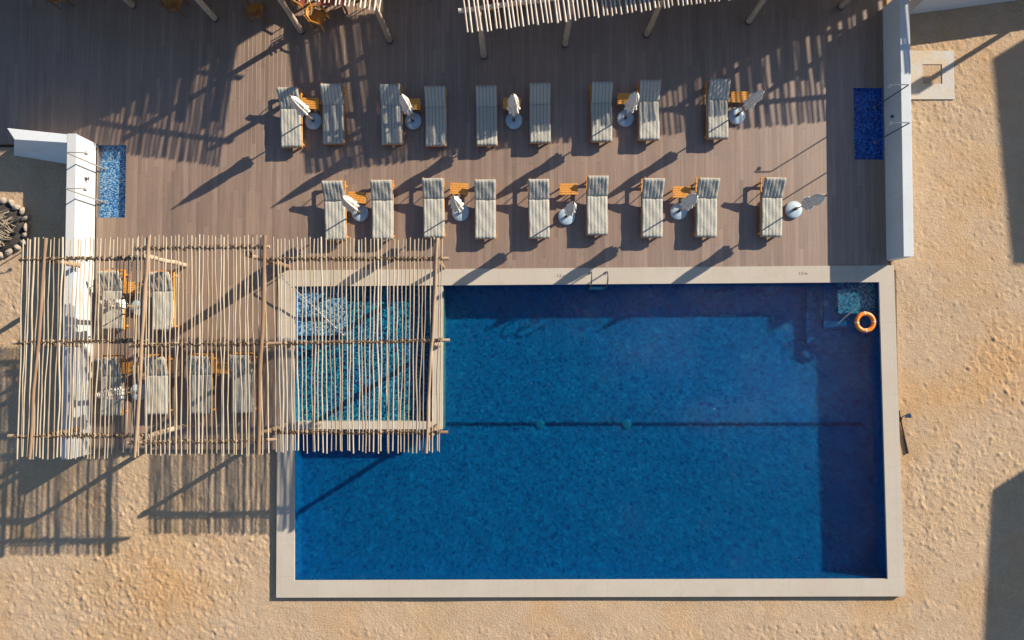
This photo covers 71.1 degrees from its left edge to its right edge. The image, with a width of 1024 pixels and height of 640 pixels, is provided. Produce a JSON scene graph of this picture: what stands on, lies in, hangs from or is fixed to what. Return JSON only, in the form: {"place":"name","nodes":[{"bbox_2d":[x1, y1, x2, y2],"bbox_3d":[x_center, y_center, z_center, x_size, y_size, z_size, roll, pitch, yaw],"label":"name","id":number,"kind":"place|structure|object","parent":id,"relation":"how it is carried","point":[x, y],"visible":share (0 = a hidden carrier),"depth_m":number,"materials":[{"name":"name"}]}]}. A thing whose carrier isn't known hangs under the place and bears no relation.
{"place":"outdoors","nodes":[
{"label":"outdoors","id":0,"kind":"place"},
{"bbox_2d":[0,0,1023,639],"bbox_3d":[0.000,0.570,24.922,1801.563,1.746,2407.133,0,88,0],"label":"sand","id":1,"kind":"structure","parent":0,"point":[156,546],"depth_m":23.95,"materials":[{"name":"beige sand"}]},
{"bbox_2d":[0,197,30,258],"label":"fire pit","id":2,"kind":"object","parent":1,"relation":"on","point":[16,212],"visible":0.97,"depth_m":24.18,"materials":[{"name":"beige stone"}]},
{"bbox_2d":[0,210,15,246],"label":"brushwood pile","id":3,"kind":"object","parent":2,"relation":"on","point":[5,222],"visible":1,"depth_m":24.06,"materials":[{"name":"beige wood"}]},
{"bbox_2d":[0,0,887,449],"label":"deck","id":4,"kind":"structure","parent":1,"relation":"on","point":[182,108],"depth_m":24.24,"materials":[{"name":"brown wood"}]},
{"bbox_2d":[7,128,66,163],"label":"white wall","id":5,"kind":"structure","parent":4,"relation":"on","point":[48,146],"depth_m":23.43,"materials":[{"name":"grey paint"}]},
{"bbox_2d":[47,0,74,8],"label":"dining chair","id":6,"kind":"object","parent":4,"relation":"on","point":[53,1],"visible":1,"depth_m":23.94,"materials":[{"name":"brown wood"}]},
{"bbox_2d":[62,134,96,458],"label":"white wall","id":7,"kind":"structure","parent":4,"relation":"on","point":[80,217],"depth_m":23.28,"materials":[{"name":"paint"}]},
{"bbox_2d":[7,237,186,459],"bbox_3d":[-12.839,0.863,22.586,4.207,2.797,6.595,0,88,0],"label":"pergola","id":8,"kind":"object","parent":4,"relation":"on","point":[69,433],"visible":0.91,"depth_m":21.25,"materials":[{"name":"wood"}]},
{"bbox_2d":[95,355,126,415],"bbox_3d":[-13.182,2.149,23.579,0.725,0.720,1.990,0,88,0],"label":"sun lounger","id":9,"kind":"object","parent":4,"relation":"on","point":[121,401],"visible":0.66,"depth_m":23.55,"materials":[{"name":"fabric"}]},
{"bbox_2d":[99,145,125,217],"bbox_3d":[-13.522,-4.676,24.265,0.980,0.165,2.465,0,88,0],"label":"foot bath","id":10,"kind":"object","parent":4,"relation":"in","point":[112,178],"visible":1,"depth_m":24.35,"materials":[{"name":"blue tile"}]},
{"bbox_2d":[65,187,105,203],"bbox_3d":[-13.544,-4.029,23.240,0.695,2.169,0.127,0,88,0],"label":"outdoor shower","id":11,"kind":"object","parent":10,"relation":"on","point":[85,189],"visible":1,"depth_m":22.73,"materials":[{"name":"silver metal"}]},
{"bbox_2d":[66,151,106,170],"bbox_3d":[-13.537,-5.159,23.280,0.695,2.169,0.127,0,88,0],"label":"outdoor shower","id":12,"kind":"object","parent":10,"relation":"on","point":[86,153],"visible":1,"depth_m":22.75,"materials":[{"name":"silver metal"}]},
{"bbox_2d":[97,270,128,329],"bbox_3d":[-13.204,-0.679,23.678,0.725,0.720,1.990,-1,88,0],"label":"sun lounger","id":13,"kind":"object","parent":4,"relation":"on","point":[105,318],"visible":0.69,"depth_m":23.64,"materials":[{"name":"fabric"}]},
{"bbox_2d":[94,383,144,399],"bbox_3d":[-12.426,2.316,22.623,0.570,2.620,0.570,29,87,2],"label":"closed umbrella","id":14,"kind":"object","parent":4,"relation":"on","point":[120,394],"visible":0.73,"depth_m":22.52,"materials":[{"name":"fabric"}]},
{"bbox_2d":[97,299,147,315],"bbox_3d":[-12.435,-0.479,22.721,0.570,2.620,0.570,-3,88,-1],"label":"closed umbrella","id":15,"kind":"object","parent":4,"relation":"on","point":[105,305],"visible":0.62,"depth_m":22.58,"materials":[{"name":"fabric"}]},
{"bbox_2d":[123,282,142,292],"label":"side table","id":16,"kind":"object","parent":4,"relation":"on","point":[132,288],"visible":0.47,"depth_m":23.65,"materials":[{"name":"brown wood"}]},
{"bbox_2d":[121,362,144,373],"bbox_3d":[-12.537,1.578,23.759,0.600,0.400,0.372,-3,88,0],"label":"side table","id":17,"kind":"object","parent":4,"relation":"on","point":[130,368],"visible":0.58,"depth_m":23.56,"materials":[{"name":"brown wood"}]},
{"bbox_2d":[143,354,173,414],"bbox_3d":[-11.665,2.121,23.580,0.725,0.720,1.990,-1,88,0],"label":"sun lounger","id":18,"kind":"object","parent":4,"relation":"on","point":[149,395],"visible":0.84,"depth_m":23.55,"materials":[{"name":"fabric"}]},
{"bbox_2d":[148,270,177,330],"bbox_3d":[-11.552,-0.651,23.677,0.725,0.720,1.990,-1,88,0],"label":"sun lounger","id":19,"kind":"object","parent":4,"relation":"on","point":[160,305],"visible":0.76,"depth_m":23.65,"materials":[{"name":"fabric"}]},
{"bbox_2d":[158,0,188,16],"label":"dining chair","id":20,"kind":"object","parent":4,"relation":"on","point":[172,4],"visible":1,"depth_m":23.92,"materials":[{"name":"brown wood"}]},
{"bbox_2d":[187,353,215,413],"bbox_3d":[-10.247,2.093,23.581,0.725,0.720,1.990,1,88,0],"label":"sun lounger","id":21,"kind":"object","parent":4,"relation":"on","point":[192,389],"visible":0.7,"depth_m":23.55,"materials":[{"name":"fabric"}]},
{"bbox_2d":[127,234,281,457],"bbox_3d":[-8.927,0.786,22.338,4.429,3.290,6.464,0,88,0],"label":"pergola","id":22,"kind":"object","parent":4,"relation":"on","point":[261,343],"visible":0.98,"depth_m":20.77,"materials":[{"name":"wood"}]},
{"bbox_2d":[212,362,230,373],"bbox_3d":[-9.592,1.578,23.759,0.600,0.400,0.372,2,88,0],"label":"side table","id":23,"kind":"object","parent":4,"relation":"on","point":[218,368],"visible":0.57,"depth_m":23.56,"materials":[{"name":"brown wood"}]},
{"bbox_2d":[229,352,256,412],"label":"sun lounger","id":24,"kind":"object","parent":4,"relation":"on","point":[238,388],"visible":0.73,"depth_m":23.55,"materials":[{"name":"fabric"}]},
{"bbox_2d":[242,0,267,23],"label":"dining chair","id":25,"kind":"object","parent":4,"relation":"on","point":[255,9],"visible":1,"depth_m":23.92,"materials":[{"name":"brown wood"}]},
{"bbox_2d":[123,0,392,43],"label":"pergola","id":26,"kind":"object","parent":4,"relation":"on","point":[282,3],"visible":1,"depth_m":23.16,"materials":[{"name":"wood"}]},
{"bbox_2d":[276,86,304,147],"bbox_3d":[-7.378,-6.751,23.890,0.725,0.720,1.990,-1,88,0],"label":"sun lounger","id":27,"kind":"object","parent":4,"relation":"on","point":[291,125],"visible":0.91,"depth_m":23.86,"materials":[{"name":"beige fabric"}]},
{"bbox_2d":[290,0,313,11],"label":"dining chair","id":28,"kind":"object","parent":4,"relation":"on","point":[301,3],"visible":0.93,"depth_m":23.93,"materials":[{"name":"orange wood"}]},
{"bbox_2d":[289,95,321,129],"bbox_3d":[-6.709,-6.743,22.939,0.570,2.620,0.570,-5,88,0],"label":"closed umbrella","id":29,"kind":"object","parent":4,"relation":"on","point":[313,121],"visible":1,"depth_m":23.02,"materials":[{"name":"fabric"}]},
{"bbox_2d":[301,98,320,110],"bbox_3d":[-6.734,-7.210,24.066,0.600,0.400,0.372,1,88,0],"label":"side table","id":30,"kind":"object","parent":4,"relation":"on","point":[314,102],"visible":0.77,"depth_m":23.87,"materials":[{"name":"brown wood"}]},
{"bbox_2d":[303,2,329,32],"bbox_3d":[-6.521,-10.117,23.947,0.542,0.843,0.568,20,88,1],"label":"dining chair","id":31,"kind":"object","parent":4,"relation":"on","point":[317,17],"visible":0.98,"depth_m":23.90,"materials":[{"name":"orange wood"}]},
{"bbox_2d":[320,82,345,144],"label":"sun lounger","id":32,"kind":"object","parent":4,"relation":"on","point":[333,109],"visible":1,"depth_m":23.86,"materials":[{"name":"fabric"}]},
{"bbox_2d":[317,0,348,13],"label":"dining table","id":33,"kind":"object","parent":4,"relation":"on","point":[321,4],"visible":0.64,"depth_m":23.64,"materials":[{"name":"brown wood"}]},
{"bbox_2d":[321,179,348,240],"bbox_3d":[-5.877,-3.645,23.781,0.725,0.720,1.990,-2,88,0],"label":"sun lounger","id":34,"kind":"object","parent":4,"relation":"on","point":[335,212],"visible":0.84,"depth_m":23.75,"materials":[{"name":"fabric"}]},
{"bbox_2d":[341,195,368,221],"bbox_3d":[-5.106,-3.644,22.831,0.570,2.620,0.570,-24,88,-1],"label":"closed umbrella","id":35,"kind":"object","parent":4,"relation":"on","point":[359,213],"visible":1,"depth_m":23.28,"materials":[{"name":"fabric"}]},
{"bbox_2d":[348,191,366,203],"bbox_3d":[-5.147,-4.057,23.956,0.600,0.400,0.372,3,88,0],"label":"side table","id":36,"kind":"object","parent":4,"relation":"on","point":[356,195],"visible":0.66,"depth_m":23.76,"materials":[{"name":"brown wood"}]},
{"bbox_2d":[355,0,368,10],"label":"dining chair","id":37,"kind":"object","parent":4,"relation":"on","point":[357,1],"visible":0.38,"depth_m":23.94,"materials":[{"name":"orange wood"}]},
{"bbox_2d":[370,179,394,239],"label":"sun lounger","id":38,"kind":"object","parent":4,"relation":"on","point":[382,194],"visible":0.98,"depth_m":23.75,"materials":[{"name":"fabric"}]},
{"bbox_2d":[379,83,403,144],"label":"sun lounger","id":39,"kind":"object","parent":4,"relation":"on","point":[391,121],"visible":0.94,"depth_m":23.86,"materials":[{"name":"fabric"}]},
{"bbox_2d":[399,93,421,129],"bbox_3d":[-3.346,-6.774,22.941,0.570,2.620,0.570,-39,88,-1],"label":"closed umbrella","id":40,"kind":"object","parent":4,"relation":"on","point":[413,121],"visible":1,"depth_m":24.13,"materials":[{"name":"fabric"}]},
{"bbox_2d":[409,99,420,111],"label":"side table","id":41,"kind":"object","parent":4,"relation":"on","point":[416,103],"visible":0.42,"depth_m":23.87,"materials":[{"name":"brown wood"}]},
{"bbox_2d":[422,177,445,237],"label":"sun lounger","id":42,"kind":"object","parent":4,"relation":"on","point":[433,208],"visible":0.98,"depth_m":23.75,"materials":[{"name":"fabric"}]},
{"bbox_2d":[424,85,447,146],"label":"sun lounger","id":43,"kind":"object","parent":4,"relation":"on","point":[435,116],"visible":1,"depth_m":23.86,"materials":[{"name":"beige fabric"}]},
{"bbox_2d":[450,183,467,194],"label":"side table","id":44,"kind":"object","parent":4,"relation":"on","point":[462,189],"visible":1,"depth_m":23.77,"materials":[{"name":"brown wood"}]},
{"bbox_2d":[450,196,468,220],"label":"closed umbrella","id":45,"kind":"object","parent":4,"relation":"on","point":[460,211],"visible":1,"depth_m":22.92,"materials":[{"name":"fabric"}]},
{"bbox_2d":[474,178,495,238],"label":"sun lounger","id":46,"kind":"object","parent":4,"relation":"on","point":[485,207],"visible":1,"depth_m":23.75,"materials":[{"name":"fabric"}]},
{"bbox_2d":[476,84,497,146],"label":"sun lounger","id":47,"kind":"object","parent":4,"relation":"on","point":[486,115],"visible":1,"depth_m":23.86,"materials":[{"name":"fabric"}]},
{"bbox_2d":[484,0,499,19],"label":"dining chair","id":48,"kind":"object","parent":4,"relation":"on","point":[490,2],"visible":0.23,"depth_m":23.92,"materials":[{"name":"orange wood"}]},
{"bbox_2d":[495,0,521,15],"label":"dining table","id":49,"kind":"object","parent":4,"relation":"on","point":[499,1],"visible":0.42,"depth_m":23.64,"materials":[{"name":"brown wood"}]},
{"bbox_2d":[503,98,520,110],"bbox_3d":[0.000,-7.210,24.066,0.600,0.400,0.372,2,88,0],"label":"side table","id":50,"kind":"object","parent":4,"relation":"on","point":[505,103],"visible":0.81,"depth_m":23.87,"materials":[{"name":"brown wood"}]},
{"bbox_2d":[505,93,521,128],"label":"closed umbrella","id":51,"kind":"object","parent":4,"relation":"on","point":[513,120],"visible":1,"depth_m":22.99,"materials":[{"name":"fabric"}]},
{"bbox_2d":[527,178,549,238],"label":"sun lounger","id":52,"kind":"object","parent":4,"relation":"on","point":[538,212],"visible":1,"depth_m":23.75,"materials":[{"name":"fabric"}]},
{"bbox_2d":[529,82,550,143],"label":"sun lounger","id":53,"kind":"object","parent":4,"relation":"on","point":[539,113],"visible":1,"depth_m":23.86,"materials":[{"name":"fabric"}]},
{"bbox_2d":[558,202,576,224],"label":"closed umbrella","id":54,"kind":"object","parent":4,"relation":"on","point":[566,215],"visible":1,"depth_m":24.03,"materials":[{"name":"fabric"}]},
{"bbox_2d":[560,183,577,195],"bbox_3d":[1.881,-4.336,23.966,0.600,0.400,0.372,-1,88,0],"label":"side table","id":55,"kind":"object","parent":4,"relation":"on","point":[570,187],"visible":1,"depth_m":23.77,"materials":[{"name":"brown wood"}]},
{"bbox_2d":[458,0,719,59],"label":"restaurant awning","id":56,"kind":"object","parent":4,"relation":"on","point":[477,9],"visible":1,"depth_m":21.27,"materials":[{"name":"wood"}]},
{"bbox_2d":[276,265,904,597],"bbox_3d":[2.562,3.675,24.122,20.829,0.530,11.009,0,88,0],"label":"pool coping","id":57,"kind":"object","parent":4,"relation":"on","point":[288,585],"visible":0.89,"depth_m":23.80,"materials":[{"name":"beige stone"}]},
{"bbox_2d":[258,237,449,453],"bbox_3d":[-4.740,0.778,22.639,5.749,2.696,6.457,0,88,0],"label":"pergola","id":58,"kind":"object","parent":57,"relation":"on","point":[436,258],"visible":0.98,"depth_m":21.35,"materials":[{"name":"wood"}]},
{"bbox_2d":[588,271,608,287],"bbox_3d":[2.865,-1.333,24.101,0.630,1.521,0.580,0,88,0],"label":"pool ladder","id":59,"kind":"object","parent":57,"relation":"attached to","point":[590,272],"visible":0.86,"depth_m":23.48,"materials":[{"name":"metal"}]},
{"bbox_2d":[585,174,608,235],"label":"sun lounger","id":60,"kind":"object","parent":4,"relation":"on","point":[596,206],"visible":1,"depth_m":23.76,"materials":[{"name":"fabric"}]},
{"bbox_2d":[589,80,612,142],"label":"sun lounger","id":61,"kind":"object","parent":4,"relation":"on","point":[601,93],"visible":1,"depth_m":23.87,"materials":[{"name":"fabric"}]},
{"bbox_2d":[617,93,631,105],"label":"side table","id":62,"kind":"object","parent":4,"relation":"on","point":[621,99],"visible":0.55,"depth_m":23.87,"materials":[{"name":"brown wood"}]},
{"bbox_2d":[617,91,638,126],"bbox_3d":[3.804,-6.855,22.943,0.570,2.620,0.570,13,88,1],"label":"closed umbrella","id":63,"kind":"object","parent":4,"relation":"on","point":[625,117],"visible":1,"depth_m":23.86,"materials":[{"name":"fabric"}]},
{"bbox_2d":[636,79,660,140],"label":"sun lounger","id":64,"kind":"object","parent":4,"relation":"on","point":[648,112],"visible":0.97,"depth_m":23.87,"materials":[{"name":"fabric"}]},
{"bbox_2d":[640,177,664,237],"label":"sun lounger","id":65,"kind":"object","parent":4,"relation":"on","point":[652,191],"visible":1,"depth_m":23.75,"materials":[{"name":"fabric"}]},
{"bbox_2d":[671,186,690,197],"bbox_3d":[5.630,-4.236,23.962,0.600,0.400,0.372,1,88,0],"label":"side table","id":66,"kind":"object","parent":4,"relation":"on","point":[680,190],"visible":0.79,"depth_m":23.76,"materials":[{"name":"brown wood"}]},
{"bbox_2d":[670,193,697,219],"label":"closed umbrella","id":67,"kind":"object","parent":4,"relation":"on","point":[678,211],"visible":1,"depth_m":22.89,"materials":[{"name":"fabric"}]},
{"bbox_2d":[693,176,719,237],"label":"sun lounger","id":68,"kind":"object","parent":4,"relation":"on","point":[706,190],"visible":0.94,"depth_m":23.75,"materials":[{"name":"fabric"}]},
{"bbox_2d":[704,77,730,139],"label":"sun lounger","id":69,"kind":"object","parent":4,"relation":"on","point":[717,98],"visible":1,"depth_m":23.87,"materials":[{"name":"fabric"}]},
{"bbox_2d":[728,91,748,104],"bbox_3d":[7.588,-7.425,24.074,0.600,0.400,0.372,1,88,0],"label":"side table","id":70,"kind":"object","parent":4,"relation":"on","point":[739,96],"visible":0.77,"depth_m":23.88,"materials":[{"name":"brown wood"}]},
{"bbox_2d":[728,89,764,124],"bbox_3d":[7.606,-6.929,22.946,0.570,2.620,0.570,45,88,1],"label":"closed umbrella","id":71,"kind":"object","parent":4,"relation":"on","point":[736,115],"visible":0.99,"depth_m":23.64,"materials":[{"name":"fabric"}]},
{"bbox_2d":[757,176,786,236],"bbox_3d":[8.627,-3.759,23.786,0.725,0.720,1.990,1,88,0],"label":"sun lounger","id":72,"kind":"object","parent":4,"relation":"on","point":[771,194],"visible":1,"depth_m":23.76,"materials":[{"name":"fabric"}]},
{"bbox_2d":[728,0,850,24],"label":"pergola","id":73,"kind":"object","parent":4,"relation":"on","point":[760,4],"visible":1,"depth_m":23.89,"materials":[{"name":"wood"}]},
{"bbox_2d":[785,194,826,217],"bbox_3d":[9.460,-3.727,22.834,0.570,2.620,0.570,5,89,0],"label":"closed umbrella","id":74,"kind":"object","parent":4,"relation":"on","point":[793,209],"visible":1,"depth_m":22.91,"materials":[{"name":"fabric"}]},
{"bbox_2d":[853,88,882,159],"bbox_3d":[12.058,-6.638,24.334,0.983,0.165,2.450,0,88,0],"label":"foot bath","id":75,"kind":"object","parent":4,"relation":"in","point":[868,124],"visible":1,"depth_m":24.41,"materials":[{"name":"blue tile"}]},
{"bbox_2d":[873,84,908,108],"bbox_3d":[12.063,-7.283,23.354,0.695,2.169,0.127,0,88,0],"label":"outdoor shower","id":76,"kind":"object","parent":75,"relation":"on","point":[888,86],"visible":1,"depth_m":22.86,"materials":[{"name":"metal"}]},
{"bbox_2d":[873,122,909,143],"bbox_3d":[12.071,-6.088,23.312,0.695,2.169,0.127,0,88,0],"label":"outdoor shower","id":77,"kind":"object","parent":75,"relation":"on","point":[889,124],"visible":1,"depth_m":22.77,"materials":[{"name":"metal"}]},
{"bbox_2d":[883,0,913,260],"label":"white wall","id":78,"kind":"structure","parent":1,"relation":"on","point":[898,144],"depth_m":23.39,"materials":[{"name":"paint"}]},
{"bbox_2d":[899,410,908,453],"bbox_3d":[13.089,3.746,23.978,0.080,0.080,1.448,-11,88,0],"label":"dark rod","id":79,"kind":"object","parent":1,"relation":"on","point":[906,447],"visible":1,"depth_m":23.95,"materials":[{"name":"brown"}]},
{"bbox_2d":[910,51,954,99],"bbox_3d":[14.269,-8.341,24.523,1.563,0.245,1.670,0,88,0],"label":"concrete pad","id":80,"kind":"object","parent":1,"relation":"on","point":[932,77],"visible":0.93,"depth_m":24.41,"materials":[{"name":"beige concrete"}]},
{"bbox_2d":[910,0,1015,13],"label":"white wall","id":81,"kind":"structure","parent":1,"relation":"on","point":[919,6],"depth_m":24.18,"materials":[{"name":"paint"}]},
{"bbox_2d":[295,282,885,579],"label":"pool water","id":82,"kind":"structure","parent":0,"point":[676,431],"depth_m":23.95,"materials":[{"name":"blue liquid"}]},
{"bbox_2d":[854,311,875,332],"bbox_3d":[11.850,0.070,24.052,0.722,0.148,0.722,0,88,0],"label":"life ring","id":83,"kind":"object","parent":82,"relation":"on","point":[859,327],"visible":1,"depth_m":23.99,"materials":[{"name":"orange plastic"}]},
{"bbox_2d":[295,285,886,577],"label":"pool sides","id":84,"kind":"object","parent":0,"point":[296,408],"visible":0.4,"depth_m":24.13,"materials":[{"name":"blue tile"}]},
{"label":"pool floor","id":85,"kind":"structure","parent":0,"visible":0},
{"bbox_2d":[298,287,432,419],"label":"shallow pool floor","id":86,"kind":"structure","parent":85,"relation":"on","point":[356,366],"depth_m":24.38,"materials":[{"name":"teal tile"}]},
{"bbox_2d":[279,274,348,335],"bbox_3d":[-6.620,-0.481,24.221,2.949,1.522,0.044,44,89,1],"label":"handrail","id":87,"kind":"object","parent":86,"relation":"on","point":[309,303],"visible":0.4,"depth_m":23.62,"materials":[{"name":"metal"}]},
{"bbox_2d":[296,286,345,335],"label":"shallow pool steps","id":88,"kind":"structure","parent":86,"relation":"on","point":[308,305],"depth_m":24.30,"materials":[{"name":"tile"}]},
{"bbox_2d":[295,286,442,428],"bbox_3d":[-4.796,1.274,24.434,4.969,0.964,4.766,0,88,0],"label":"shallow pool rim","id":89,"kind":"object","parent":85,"relation":"on","point":[356,422],"visible":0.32,"depth_m":23.90,"materials":[{"name":"beige stone"}]},
{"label":"pool corner steps","id":90,"kind":"structure","parent":85,"relation":"on","visible":0},
{"bbox_2d":[837,307,856,323],"bbox_3d":[11.225,-0.141,24.434,0.821,1.072,0.044,-43,89,-1],"label":"handrail","id":91,"kind":"object","parent":90,"relation":"on","point":[846,315],"visible":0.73,"depth_m":23.99,"materials":[{"name":"metal"}]}
]}

